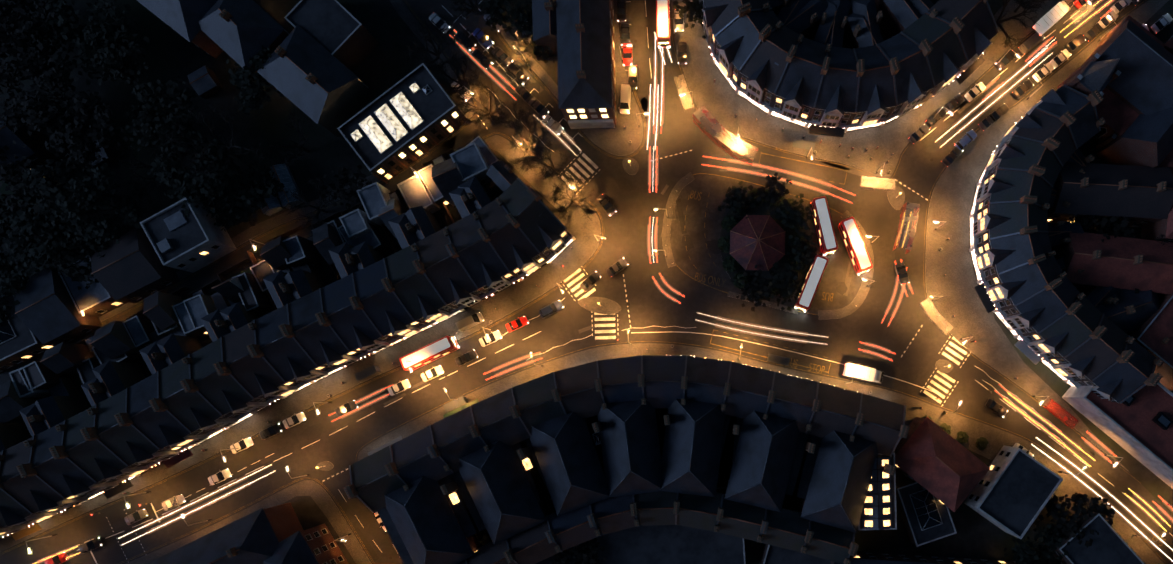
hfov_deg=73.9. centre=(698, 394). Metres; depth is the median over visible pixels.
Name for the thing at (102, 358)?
building
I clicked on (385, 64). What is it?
yard ground
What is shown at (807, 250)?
tree
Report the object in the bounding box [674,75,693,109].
ghost car
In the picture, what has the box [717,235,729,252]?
shrub
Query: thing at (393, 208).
building
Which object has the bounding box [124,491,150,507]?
street lamp
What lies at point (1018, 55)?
street lamp
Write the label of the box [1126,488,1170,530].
light trail
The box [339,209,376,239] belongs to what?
building
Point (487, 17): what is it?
car
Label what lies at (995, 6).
yard ground
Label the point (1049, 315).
terrace
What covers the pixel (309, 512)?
yard ground
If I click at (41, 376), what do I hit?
building
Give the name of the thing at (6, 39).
tree
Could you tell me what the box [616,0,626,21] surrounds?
car
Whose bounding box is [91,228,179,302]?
mews building
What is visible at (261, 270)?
building
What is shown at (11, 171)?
tree
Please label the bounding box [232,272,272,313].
building
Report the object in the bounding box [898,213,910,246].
light trail
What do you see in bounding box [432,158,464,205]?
building
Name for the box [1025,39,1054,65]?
light trail
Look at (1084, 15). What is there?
light trail
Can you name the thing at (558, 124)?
ghost car
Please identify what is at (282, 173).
building
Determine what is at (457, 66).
tree
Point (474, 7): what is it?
tree
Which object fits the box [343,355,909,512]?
terrace
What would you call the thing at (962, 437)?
plaza shrub
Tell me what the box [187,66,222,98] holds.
shed
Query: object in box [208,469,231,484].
car
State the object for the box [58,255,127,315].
mews building
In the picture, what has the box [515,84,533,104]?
car
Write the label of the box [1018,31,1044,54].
van
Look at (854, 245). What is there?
bus
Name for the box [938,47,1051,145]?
light trail nea
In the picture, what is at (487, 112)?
tree
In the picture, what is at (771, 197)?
tree
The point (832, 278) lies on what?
island road
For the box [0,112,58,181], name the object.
tree
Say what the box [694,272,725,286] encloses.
road text
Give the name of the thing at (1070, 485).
pavement
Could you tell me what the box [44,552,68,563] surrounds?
car
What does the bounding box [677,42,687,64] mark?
car
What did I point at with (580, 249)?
pavement
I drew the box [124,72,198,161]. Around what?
tree
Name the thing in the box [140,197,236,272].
modern mews building
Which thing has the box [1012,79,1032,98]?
car
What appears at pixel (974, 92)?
car
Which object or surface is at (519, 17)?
tree
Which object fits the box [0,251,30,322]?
tree
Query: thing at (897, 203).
pavement refuge
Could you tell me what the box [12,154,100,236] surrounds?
tree
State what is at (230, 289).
building
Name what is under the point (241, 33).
house
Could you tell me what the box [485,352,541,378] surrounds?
light trail
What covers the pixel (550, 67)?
yard ground
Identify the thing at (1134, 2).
estate
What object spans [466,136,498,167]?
grey building
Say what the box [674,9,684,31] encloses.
car
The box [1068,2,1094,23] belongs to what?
ghost car
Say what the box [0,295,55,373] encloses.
mews building
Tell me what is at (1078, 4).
car
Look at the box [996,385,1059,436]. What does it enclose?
light trail
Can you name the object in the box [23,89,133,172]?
tree
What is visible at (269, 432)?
car
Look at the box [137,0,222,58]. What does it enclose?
house
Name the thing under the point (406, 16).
pavement
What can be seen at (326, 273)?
yard ground
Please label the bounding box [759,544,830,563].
flat building
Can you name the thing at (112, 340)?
building
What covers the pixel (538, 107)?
car
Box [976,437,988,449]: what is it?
plaza shrub
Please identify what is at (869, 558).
building
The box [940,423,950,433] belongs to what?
plaza shrub
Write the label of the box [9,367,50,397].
building
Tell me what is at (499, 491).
terrace wings
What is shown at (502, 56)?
car
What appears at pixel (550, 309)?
estate
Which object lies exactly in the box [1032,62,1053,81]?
car
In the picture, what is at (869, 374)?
truck
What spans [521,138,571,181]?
tree
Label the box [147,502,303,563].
building
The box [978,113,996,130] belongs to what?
car
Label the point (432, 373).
car
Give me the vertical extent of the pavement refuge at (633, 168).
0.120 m
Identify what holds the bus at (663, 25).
on the road at (628, 226)
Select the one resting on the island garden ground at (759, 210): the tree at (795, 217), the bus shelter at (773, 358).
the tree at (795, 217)
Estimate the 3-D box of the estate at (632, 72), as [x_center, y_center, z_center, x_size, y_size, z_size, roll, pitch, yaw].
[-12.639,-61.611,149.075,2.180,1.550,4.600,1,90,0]
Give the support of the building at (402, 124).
on the road at (628, 226)
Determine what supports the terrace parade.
on the road at (628, 226)
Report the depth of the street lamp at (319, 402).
143.76 m
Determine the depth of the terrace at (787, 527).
139.99 m
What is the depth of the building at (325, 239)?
142.64 m
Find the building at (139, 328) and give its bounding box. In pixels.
[122,315,155,347]
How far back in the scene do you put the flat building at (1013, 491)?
142.85 m
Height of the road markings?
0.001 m
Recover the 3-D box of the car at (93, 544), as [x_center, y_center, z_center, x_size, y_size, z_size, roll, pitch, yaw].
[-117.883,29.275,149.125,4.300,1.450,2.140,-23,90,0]
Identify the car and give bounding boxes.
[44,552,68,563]
[78,538,102,553]
[124,508,147,524]
[162,494,185,510]
[162,496,178,510]
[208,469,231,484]
[230,437,253,453]
[259,423,282,439]
[283,412,305,428]
[335,400,357,416]
[374,512,386,531]
[387,379,410,395]
[421,365,443,381]
[429,13,449,32]
[451,80,470,100]
[454,30,475,50]
[455,350,477,365]
[471,48,492,68]
[472,28,493,48]
[479,330,501,346]
[483,14,502,31]
[492,46,512,66]
[505,316,528,331]
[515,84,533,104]
[528,97,548,117]
[542,115,563,134]
[544,115,560,132]
[580,271,600,290]
[597,194,615,215]
[606,258,627,276]
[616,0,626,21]
[620,23,629,44]
[622,43,632,65]
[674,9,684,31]
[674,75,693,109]
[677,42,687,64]
[895,262,908,284]
[908,124,929,143]
[920,298,953,334]
[925,107,946,126]
[942,146,962,166]
[943,94,963,113]
[964,82,985,101]
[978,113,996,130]
[985,399,1006,416]
[991,103,1008,122]
[995,50,1016,69]
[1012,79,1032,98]
[1013,443,1033,456]
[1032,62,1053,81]
[1043,399,1078,428]
[1050,49,1070,68]
[1064,34,1085,52]
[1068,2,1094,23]
[1073,0,1087,8]
[1083,23,1104,41]
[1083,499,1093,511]
[1096,10,1117,27]
[1110,0,1131,13]
[1151,13,1172,33]
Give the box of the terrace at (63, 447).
[0,137,575,539]
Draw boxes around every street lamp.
[25,534,56,553]
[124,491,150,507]
[180,514,211,525]
[220,448,238,461]
[285,467,310,478]
[313,402,331,413]
[636,112,648,127]
[661,17,674,36]
[680,91,692,105]
[997,49,1020,63]
[1026,75,1042,99]
[1058,466,1087,475]
[1097,15,1116,42]
[1103,454,1122,466]
[1134,533,1166,541]
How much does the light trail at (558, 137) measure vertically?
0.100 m
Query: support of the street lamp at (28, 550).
on the road at (628, 226)
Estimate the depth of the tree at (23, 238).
142.31 m
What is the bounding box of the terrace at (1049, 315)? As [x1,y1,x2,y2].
[969,84,1169,403]
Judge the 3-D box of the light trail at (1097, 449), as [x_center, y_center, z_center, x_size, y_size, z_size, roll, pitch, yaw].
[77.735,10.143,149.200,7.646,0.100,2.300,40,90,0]
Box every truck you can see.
[843,363,883,383]
[1033,0,1070,35]
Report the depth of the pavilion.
146.15 m
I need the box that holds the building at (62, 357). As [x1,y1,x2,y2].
[40,342,95,373]
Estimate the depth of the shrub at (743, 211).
148.68 m
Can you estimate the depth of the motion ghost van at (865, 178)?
147.95 m
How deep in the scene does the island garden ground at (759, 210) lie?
149.60 m
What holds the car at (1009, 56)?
on the road at (628, 226)
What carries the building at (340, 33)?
on the road at (628, 226)
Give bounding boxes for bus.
[399,335,458,370]
[656,0,671,47]
[693,107,758,165]
[794,255,827,311]
[811,196,837,254]
[838,217,872,274]
[893,202,919,253]
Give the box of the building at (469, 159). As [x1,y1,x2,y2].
[449,142,491,184]
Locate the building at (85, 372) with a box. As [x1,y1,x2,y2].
[77,358,100,383]
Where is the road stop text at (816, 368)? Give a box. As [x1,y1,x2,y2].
[809,363,824,372]
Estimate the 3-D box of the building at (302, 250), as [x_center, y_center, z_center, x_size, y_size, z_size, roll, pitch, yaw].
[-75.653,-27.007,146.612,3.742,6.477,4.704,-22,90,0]
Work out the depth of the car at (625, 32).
149.00 m
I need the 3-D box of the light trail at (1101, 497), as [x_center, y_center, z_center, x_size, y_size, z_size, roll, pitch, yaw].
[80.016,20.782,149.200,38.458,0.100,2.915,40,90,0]
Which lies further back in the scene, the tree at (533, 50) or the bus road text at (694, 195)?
the bus road text at (694, 195)
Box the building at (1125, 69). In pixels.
[1057,15,1172,173]
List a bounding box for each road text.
[690,190,701,199]
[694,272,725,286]
[822,292,833,300]
[1152,533,1165,545]
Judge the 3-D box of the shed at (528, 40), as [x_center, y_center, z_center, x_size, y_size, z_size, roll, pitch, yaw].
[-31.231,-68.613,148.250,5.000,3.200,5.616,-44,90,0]
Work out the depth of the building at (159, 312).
143.14 m
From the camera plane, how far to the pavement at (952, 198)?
149.73 m
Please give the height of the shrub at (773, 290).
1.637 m
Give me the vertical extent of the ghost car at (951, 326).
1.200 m
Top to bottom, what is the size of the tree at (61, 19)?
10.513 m
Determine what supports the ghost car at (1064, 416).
on the road at (628, 226)
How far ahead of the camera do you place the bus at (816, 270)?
145.49 m
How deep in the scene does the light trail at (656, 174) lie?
149.15 m
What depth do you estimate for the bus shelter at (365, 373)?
147.25 m
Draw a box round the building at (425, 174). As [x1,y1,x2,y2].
[417,164,449,207]
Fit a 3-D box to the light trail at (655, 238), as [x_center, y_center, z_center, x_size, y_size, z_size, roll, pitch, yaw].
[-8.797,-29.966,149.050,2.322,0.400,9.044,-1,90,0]
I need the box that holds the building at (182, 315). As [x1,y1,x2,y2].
[172,302,207,336]
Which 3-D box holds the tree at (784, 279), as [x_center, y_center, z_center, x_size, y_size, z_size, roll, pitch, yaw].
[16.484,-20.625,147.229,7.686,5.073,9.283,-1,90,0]
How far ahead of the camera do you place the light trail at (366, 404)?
149.15 m
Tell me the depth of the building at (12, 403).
143.06 m
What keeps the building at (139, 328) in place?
on the road at (628, 226)
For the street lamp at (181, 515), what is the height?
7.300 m
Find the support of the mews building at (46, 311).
on the road at (628, 226)
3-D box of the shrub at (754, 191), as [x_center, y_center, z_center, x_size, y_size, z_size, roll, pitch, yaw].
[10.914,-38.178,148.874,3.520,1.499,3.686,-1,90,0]
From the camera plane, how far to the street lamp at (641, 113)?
142.72 m
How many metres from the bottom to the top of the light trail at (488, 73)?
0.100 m
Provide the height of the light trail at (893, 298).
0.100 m
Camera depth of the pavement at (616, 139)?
149.73 m
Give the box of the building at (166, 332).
[151,321,180,335]
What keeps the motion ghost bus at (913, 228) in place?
on the road at (628, 226)
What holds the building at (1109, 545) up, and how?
on the road at (628, 226)
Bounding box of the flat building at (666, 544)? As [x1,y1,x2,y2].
[536,484,745,563]
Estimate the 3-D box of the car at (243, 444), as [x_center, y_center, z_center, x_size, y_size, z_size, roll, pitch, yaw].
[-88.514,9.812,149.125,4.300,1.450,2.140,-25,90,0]
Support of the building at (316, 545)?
on the road at (628, 226)
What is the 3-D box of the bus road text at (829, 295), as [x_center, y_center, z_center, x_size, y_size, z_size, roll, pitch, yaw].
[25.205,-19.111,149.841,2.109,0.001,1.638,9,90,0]
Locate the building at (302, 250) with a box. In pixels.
[283,235,321,267]
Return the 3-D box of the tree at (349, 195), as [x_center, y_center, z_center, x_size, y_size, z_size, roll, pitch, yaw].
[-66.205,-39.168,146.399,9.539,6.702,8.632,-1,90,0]
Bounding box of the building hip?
[894,417,989,511]
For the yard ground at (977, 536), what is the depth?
149.73 m
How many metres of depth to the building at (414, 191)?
145.63 m
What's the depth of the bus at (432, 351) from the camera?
145.49 m
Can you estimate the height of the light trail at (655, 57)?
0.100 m
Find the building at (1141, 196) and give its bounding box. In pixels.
[1048,162,1172,226]
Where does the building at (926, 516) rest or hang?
on the road at (628, 226)
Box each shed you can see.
[89,140,116,169]
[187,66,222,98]
[515,21,541,58]
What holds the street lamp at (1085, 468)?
on the pavement at (1070, 485)
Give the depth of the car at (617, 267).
149.03 m
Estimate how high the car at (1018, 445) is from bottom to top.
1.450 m
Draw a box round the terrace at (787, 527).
[457,491,858,563]
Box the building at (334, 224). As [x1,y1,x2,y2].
[327,220,345,243]
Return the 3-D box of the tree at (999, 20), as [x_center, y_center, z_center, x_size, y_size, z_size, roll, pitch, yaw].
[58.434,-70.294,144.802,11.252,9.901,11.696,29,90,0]
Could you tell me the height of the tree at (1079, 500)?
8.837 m
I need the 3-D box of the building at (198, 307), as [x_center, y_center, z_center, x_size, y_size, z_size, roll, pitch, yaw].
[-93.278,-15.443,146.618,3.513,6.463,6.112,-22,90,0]
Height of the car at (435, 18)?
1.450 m
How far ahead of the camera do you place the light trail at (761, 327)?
149.15 m
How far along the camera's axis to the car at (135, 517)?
149.04 m
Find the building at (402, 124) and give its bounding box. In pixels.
[337,63,465,183]
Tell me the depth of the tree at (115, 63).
140.90 m
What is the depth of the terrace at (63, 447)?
137.84 m
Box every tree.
[0,0,66,65]
[0,7,65,93]
[0,41,92,135]
[0,90,32,160]
[0,156,42,224]
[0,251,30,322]
[1,204,79,276]
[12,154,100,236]
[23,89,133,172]
[35,0,133,65]
[49,162,152,248]
[50,225,110,289]
[72,17,149,85]
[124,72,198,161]
[147,122,236,216]
[226,46,283,114]
[320,164,372,209]
[403,20,459,74]
[429,53,481,97]
[448,0,488,21]
[453,81,508,129]
[479,0,532,43]
[487,99,542,139]
[502,109,551,175]
[511,17,554,63]
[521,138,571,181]
[548,171,595,219]
[552,538,606,563]
[672,0,705,38]
[718,181,765,217]
[731,265,771,311]
[751,173,791,214]
[767,262,802,310]
[775,193,814,239]
[787,233,817,274]
[996,0,1039,49]
[1003,520,1069,563]
[1038,493,1114,547]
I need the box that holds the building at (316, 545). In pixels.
[263,523,348,563]
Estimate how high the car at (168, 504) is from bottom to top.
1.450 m
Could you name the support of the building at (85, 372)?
on the road at (628, 226)
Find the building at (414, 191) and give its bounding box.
[397,174,439,212]
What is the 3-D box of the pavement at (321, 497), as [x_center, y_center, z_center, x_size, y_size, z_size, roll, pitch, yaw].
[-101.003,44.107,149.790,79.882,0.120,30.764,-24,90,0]
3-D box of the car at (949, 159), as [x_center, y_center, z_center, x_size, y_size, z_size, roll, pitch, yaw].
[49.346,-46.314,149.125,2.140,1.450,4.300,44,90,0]
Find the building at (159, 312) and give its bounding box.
[143,291,182,329]
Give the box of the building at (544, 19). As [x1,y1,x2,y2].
[532,0,556,55]
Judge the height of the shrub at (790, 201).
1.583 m
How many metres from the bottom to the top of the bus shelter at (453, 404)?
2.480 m
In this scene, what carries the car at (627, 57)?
on the road at (628, 226)
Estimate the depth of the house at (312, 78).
140.81 m
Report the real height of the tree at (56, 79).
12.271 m
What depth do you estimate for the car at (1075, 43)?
149.02 m
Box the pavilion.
[730,215,785,270]
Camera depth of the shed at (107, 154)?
147.91 m
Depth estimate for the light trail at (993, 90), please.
149.15 m
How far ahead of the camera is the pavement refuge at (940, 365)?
149.73 m
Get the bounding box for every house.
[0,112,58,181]
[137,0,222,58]
[199,0,288,83]
[257,24,374,136]
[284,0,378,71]
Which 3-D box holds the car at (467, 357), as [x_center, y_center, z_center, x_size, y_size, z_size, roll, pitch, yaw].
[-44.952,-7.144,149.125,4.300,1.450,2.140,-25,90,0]
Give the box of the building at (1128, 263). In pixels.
[1052,232,1172,295]
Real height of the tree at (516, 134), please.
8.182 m
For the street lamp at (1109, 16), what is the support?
on the pavement at (952, 198)
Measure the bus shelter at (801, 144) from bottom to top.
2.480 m
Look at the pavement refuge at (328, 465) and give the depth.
149.73 m
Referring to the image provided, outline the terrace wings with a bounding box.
[377,399,896,563]
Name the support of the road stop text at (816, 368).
on the road at (628, 226)
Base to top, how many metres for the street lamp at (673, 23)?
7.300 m
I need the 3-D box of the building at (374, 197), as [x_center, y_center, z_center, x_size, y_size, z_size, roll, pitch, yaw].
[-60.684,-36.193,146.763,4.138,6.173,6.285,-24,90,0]
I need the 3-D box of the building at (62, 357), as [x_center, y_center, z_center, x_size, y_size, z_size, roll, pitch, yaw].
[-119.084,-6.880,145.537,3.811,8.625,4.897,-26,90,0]
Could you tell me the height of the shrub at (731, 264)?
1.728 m
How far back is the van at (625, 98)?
147.79 m
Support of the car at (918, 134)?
on the road at (628, 226)
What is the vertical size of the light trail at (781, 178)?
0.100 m
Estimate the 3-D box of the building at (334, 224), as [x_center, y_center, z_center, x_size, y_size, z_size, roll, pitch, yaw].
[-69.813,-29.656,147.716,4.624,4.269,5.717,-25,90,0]
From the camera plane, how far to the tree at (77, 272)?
143.29 m
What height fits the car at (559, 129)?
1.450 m
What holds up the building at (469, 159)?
on the road at (628, 226)
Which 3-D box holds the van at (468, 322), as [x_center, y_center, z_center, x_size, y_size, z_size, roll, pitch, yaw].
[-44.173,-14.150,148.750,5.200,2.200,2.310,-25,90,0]
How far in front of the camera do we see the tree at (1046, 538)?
143.94 m
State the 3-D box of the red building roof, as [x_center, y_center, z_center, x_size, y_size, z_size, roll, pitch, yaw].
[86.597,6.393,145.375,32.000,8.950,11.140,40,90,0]
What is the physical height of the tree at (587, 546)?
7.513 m
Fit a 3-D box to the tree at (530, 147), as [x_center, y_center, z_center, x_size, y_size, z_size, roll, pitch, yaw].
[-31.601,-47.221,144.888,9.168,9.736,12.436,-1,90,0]
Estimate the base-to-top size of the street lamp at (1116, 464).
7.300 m
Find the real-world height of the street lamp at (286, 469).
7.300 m
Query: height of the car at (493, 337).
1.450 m
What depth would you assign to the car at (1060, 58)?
148.99 m
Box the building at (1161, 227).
[1141,205,1172,242]
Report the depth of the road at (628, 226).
149.85 m
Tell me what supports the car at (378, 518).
on the road at (628, 226)
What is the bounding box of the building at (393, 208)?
[378,197,406,237]
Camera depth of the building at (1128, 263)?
140.01 m
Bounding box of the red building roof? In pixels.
[1062,382,1172,488]
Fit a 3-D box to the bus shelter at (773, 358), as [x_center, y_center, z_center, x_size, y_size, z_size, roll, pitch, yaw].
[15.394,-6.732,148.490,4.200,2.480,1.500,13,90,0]
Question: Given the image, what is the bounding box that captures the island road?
[662,172,873,319]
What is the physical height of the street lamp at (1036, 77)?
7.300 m
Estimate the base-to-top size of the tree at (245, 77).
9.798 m
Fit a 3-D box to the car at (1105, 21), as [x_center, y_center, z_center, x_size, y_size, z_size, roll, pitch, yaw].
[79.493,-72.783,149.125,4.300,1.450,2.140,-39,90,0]
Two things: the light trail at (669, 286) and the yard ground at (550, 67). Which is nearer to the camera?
the light trail at (669, 286)
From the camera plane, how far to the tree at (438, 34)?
143.38 m
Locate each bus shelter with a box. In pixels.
[354,365,380,380]
[443,396,468,411]
[767,354,789,365]
[792,139,814,152]
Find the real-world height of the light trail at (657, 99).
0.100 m
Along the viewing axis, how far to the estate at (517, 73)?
148.76 m
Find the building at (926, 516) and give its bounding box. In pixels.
[896,480,956,546]
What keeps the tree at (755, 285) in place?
on the island garden ground at (759, 210)
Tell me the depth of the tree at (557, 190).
144.91 m
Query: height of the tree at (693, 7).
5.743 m
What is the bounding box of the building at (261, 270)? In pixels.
[249,260,274,292]
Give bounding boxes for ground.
[0,0,462,287]
[0,0,1172,563]
[14,149,559,422]
[281,496,355,563]
[483,449,1071,563]
[499,0,557,84]
[720,190,805,293]
[811,0,1005,47]
[993,0,1172,514]
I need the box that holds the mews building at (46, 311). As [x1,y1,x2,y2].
[14,267,102,344]
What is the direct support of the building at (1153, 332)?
on the road at (628, 226)
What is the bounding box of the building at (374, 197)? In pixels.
[357,182,389,226]
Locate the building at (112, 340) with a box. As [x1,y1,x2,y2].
[89,320,142,359]
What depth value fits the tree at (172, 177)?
142.33 m
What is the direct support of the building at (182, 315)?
on the road at (628, 226)
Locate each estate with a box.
[506,62,528,84]
[539,300,562,317]
[627,65,637,89]
[954,130,976,149]
[1132,0,1140,4]
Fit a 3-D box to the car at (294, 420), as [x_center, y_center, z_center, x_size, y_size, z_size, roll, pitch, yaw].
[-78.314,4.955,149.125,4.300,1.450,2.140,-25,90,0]
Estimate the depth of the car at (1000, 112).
148.87 m
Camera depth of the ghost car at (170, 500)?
148.45 m
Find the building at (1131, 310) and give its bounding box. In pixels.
[1097,289,1159,332]
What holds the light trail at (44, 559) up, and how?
on the car at (60, 558)
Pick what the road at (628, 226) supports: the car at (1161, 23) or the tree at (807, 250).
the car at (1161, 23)
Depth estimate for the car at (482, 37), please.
149.04 m
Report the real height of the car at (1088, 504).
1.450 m
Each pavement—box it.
[0,135,600,551]
[97,0,473,321]
[126,480,370,563]
[358,343,1163,563]
[488,0,642,155]
[670,0,1072,177]
[925,0,1168,470]
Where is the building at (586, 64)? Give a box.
[556,0,615,128]
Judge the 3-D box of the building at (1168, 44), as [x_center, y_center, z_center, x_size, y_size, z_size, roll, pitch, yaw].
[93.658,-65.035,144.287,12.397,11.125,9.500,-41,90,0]
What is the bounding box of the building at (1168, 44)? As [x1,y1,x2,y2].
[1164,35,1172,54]
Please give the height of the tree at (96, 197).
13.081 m
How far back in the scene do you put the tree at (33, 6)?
141.51 m
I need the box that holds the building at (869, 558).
[831,552,1016,563]
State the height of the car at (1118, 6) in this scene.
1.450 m
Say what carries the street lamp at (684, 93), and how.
on the road at (628, 226)
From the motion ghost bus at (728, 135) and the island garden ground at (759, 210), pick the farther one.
the island garden ground at (759, 210)
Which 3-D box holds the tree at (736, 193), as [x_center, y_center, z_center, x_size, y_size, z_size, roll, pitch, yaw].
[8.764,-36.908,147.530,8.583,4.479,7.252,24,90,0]
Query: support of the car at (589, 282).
on the road at (628, 226)
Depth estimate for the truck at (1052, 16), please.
146.45 m
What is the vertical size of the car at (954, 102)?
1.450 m
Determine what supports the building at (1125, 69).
on the road at (628, 226)
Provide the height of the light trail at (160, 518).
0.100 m
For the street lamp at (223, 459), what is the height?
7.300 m
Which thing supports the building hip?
on the road at (628, 226)
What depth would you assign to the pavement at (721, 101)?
149.73 m
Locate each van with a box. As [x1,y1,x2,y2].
[455,312,483,331]
[620,84,630,113]
[860,176,894,191]
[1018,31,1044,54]
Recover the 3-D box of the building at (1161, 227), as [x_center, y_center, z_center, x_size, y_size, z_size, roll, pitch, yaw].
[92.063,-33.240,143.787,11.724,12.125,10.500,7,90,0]
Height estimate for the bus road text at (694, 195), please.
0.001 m
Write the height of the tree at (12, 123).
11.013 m
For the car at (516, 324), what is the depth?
149.03 m
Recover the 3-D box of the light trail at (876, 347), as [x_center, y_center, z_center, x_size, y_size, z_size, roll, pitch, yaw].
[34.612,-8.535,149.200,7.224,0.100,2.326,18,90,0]
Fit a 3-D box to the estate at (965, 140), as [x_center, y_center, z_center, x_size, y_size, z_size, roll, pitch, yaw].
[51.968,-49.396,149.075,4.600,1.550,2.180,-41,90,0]
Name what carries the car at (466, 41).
on the road at (628, 226)
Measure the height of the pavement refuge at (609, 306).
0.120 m
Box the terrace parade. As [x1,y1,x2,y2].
[699,0,998,137]
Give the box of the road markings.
[0,0,1172,563]
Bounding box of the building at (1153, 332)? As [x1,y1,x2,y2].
[1130,292,1172,389]
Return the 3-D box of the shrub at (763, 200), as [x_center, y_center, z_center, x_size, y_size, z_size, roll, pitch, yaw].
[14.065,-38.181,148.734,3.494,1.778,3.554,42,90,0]
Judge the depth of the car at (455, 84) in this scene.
149.05 m
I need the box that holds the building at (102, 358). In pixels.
[92,346,142,363]
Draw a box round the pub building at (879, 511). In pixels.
[857,452,896,529]
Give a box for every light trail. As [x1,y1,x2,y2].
[34,546,77,563]
[118,465,272,544]
[328,385,391,421]
[449,30,515,99]
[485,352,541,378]
[537,115,573,152]
[647,84,658,147]
[648,217,656,262]
[649,157,658,192]
[652,69,663,132]
[653,47,663,125]
[653,273,682,303]
[698,313,823,343]
[702,156,853,201]
[858,342,894,358]
[882,267,906,325]
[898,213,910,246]
[978,79,1003,100]
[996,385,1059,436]
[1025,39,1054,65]
[1031,437,1169,558]
[1062,1,1109,37]
[1084,434,1116,462]
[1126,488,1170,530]
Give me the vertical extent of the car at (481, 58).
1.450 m
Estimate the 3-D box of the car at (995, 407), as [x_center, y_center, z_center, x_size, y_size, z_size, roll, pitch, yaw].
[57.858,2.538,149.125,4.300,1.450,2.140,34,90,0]
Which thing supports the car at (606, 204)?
on the road at (628, 226)
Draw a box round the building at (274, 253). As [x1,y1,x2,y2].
[260,236,291,269]
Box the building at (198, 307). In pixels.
[183,294,216,331]
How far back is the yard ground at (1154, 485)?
149.73 m
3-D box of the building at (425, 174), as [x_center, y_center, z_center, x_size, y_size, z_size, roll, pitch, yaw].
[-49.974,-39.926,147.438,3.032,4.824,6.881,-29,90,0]
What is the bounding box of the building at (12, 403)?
[0,380,41,423]
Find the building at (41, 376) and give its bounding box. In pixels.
[18,361,69,391]
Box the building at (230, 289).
[212,277,243,302]
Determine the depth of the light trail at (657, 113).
149.15 m
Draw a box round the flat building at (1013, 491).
[964,446,1062,538]
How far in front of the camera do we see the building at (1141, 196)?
140.04 m
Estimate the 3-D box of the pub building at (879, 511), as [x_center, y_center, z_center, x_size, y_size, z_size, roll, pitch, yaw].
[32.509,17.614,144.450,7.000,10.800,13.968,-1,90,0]
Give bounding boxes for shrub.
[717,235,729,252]
[720,214,737,231]
[722,255,739,272]
[732,271,749,289]
[735,198,748,215]
[747,188,761,205]
[762,189,779,205]
[766,280,779,296]
[777,197,793,214]
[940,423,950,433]
[956,431,968,443]
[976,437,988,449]
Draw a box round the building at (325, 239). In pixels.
[312,223,340,265]
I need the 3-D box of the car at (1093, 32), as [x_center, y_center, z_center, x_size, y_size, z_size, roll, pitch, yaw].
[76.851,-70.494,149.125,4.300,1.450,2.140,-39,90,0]
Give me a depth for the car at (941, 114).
149.03 m
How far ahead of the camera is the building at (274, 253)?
142.76 m
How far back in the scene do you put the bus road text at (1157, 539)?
149.84 m
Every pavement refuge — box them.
[316,461,333,470]
[578,297,620,313]
[622,158,638,174]
[887,186,904,209]
[935,359,952,372]
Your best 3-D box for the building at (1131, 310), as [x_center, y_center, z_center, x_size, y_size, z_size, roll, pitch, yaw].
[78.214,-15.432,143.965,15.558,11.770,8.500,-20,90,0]
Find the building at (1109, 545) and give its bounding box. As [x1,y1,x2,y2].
[1042,509,1143,563]
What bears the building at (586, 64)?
on the road at (628, 226)
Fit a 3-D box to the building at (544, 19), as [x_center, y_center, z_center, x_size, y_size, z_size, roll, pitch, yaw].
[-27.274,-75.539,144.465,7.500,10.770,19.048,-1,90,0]
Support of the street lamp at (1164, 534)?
on the pavement at (1070, 485)
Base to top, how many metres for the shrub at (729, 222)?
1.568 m
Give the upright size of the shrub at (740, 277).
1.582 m
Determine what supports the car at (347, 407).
on the road at (628, 226)
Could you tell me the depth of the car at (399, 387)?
149.04 m

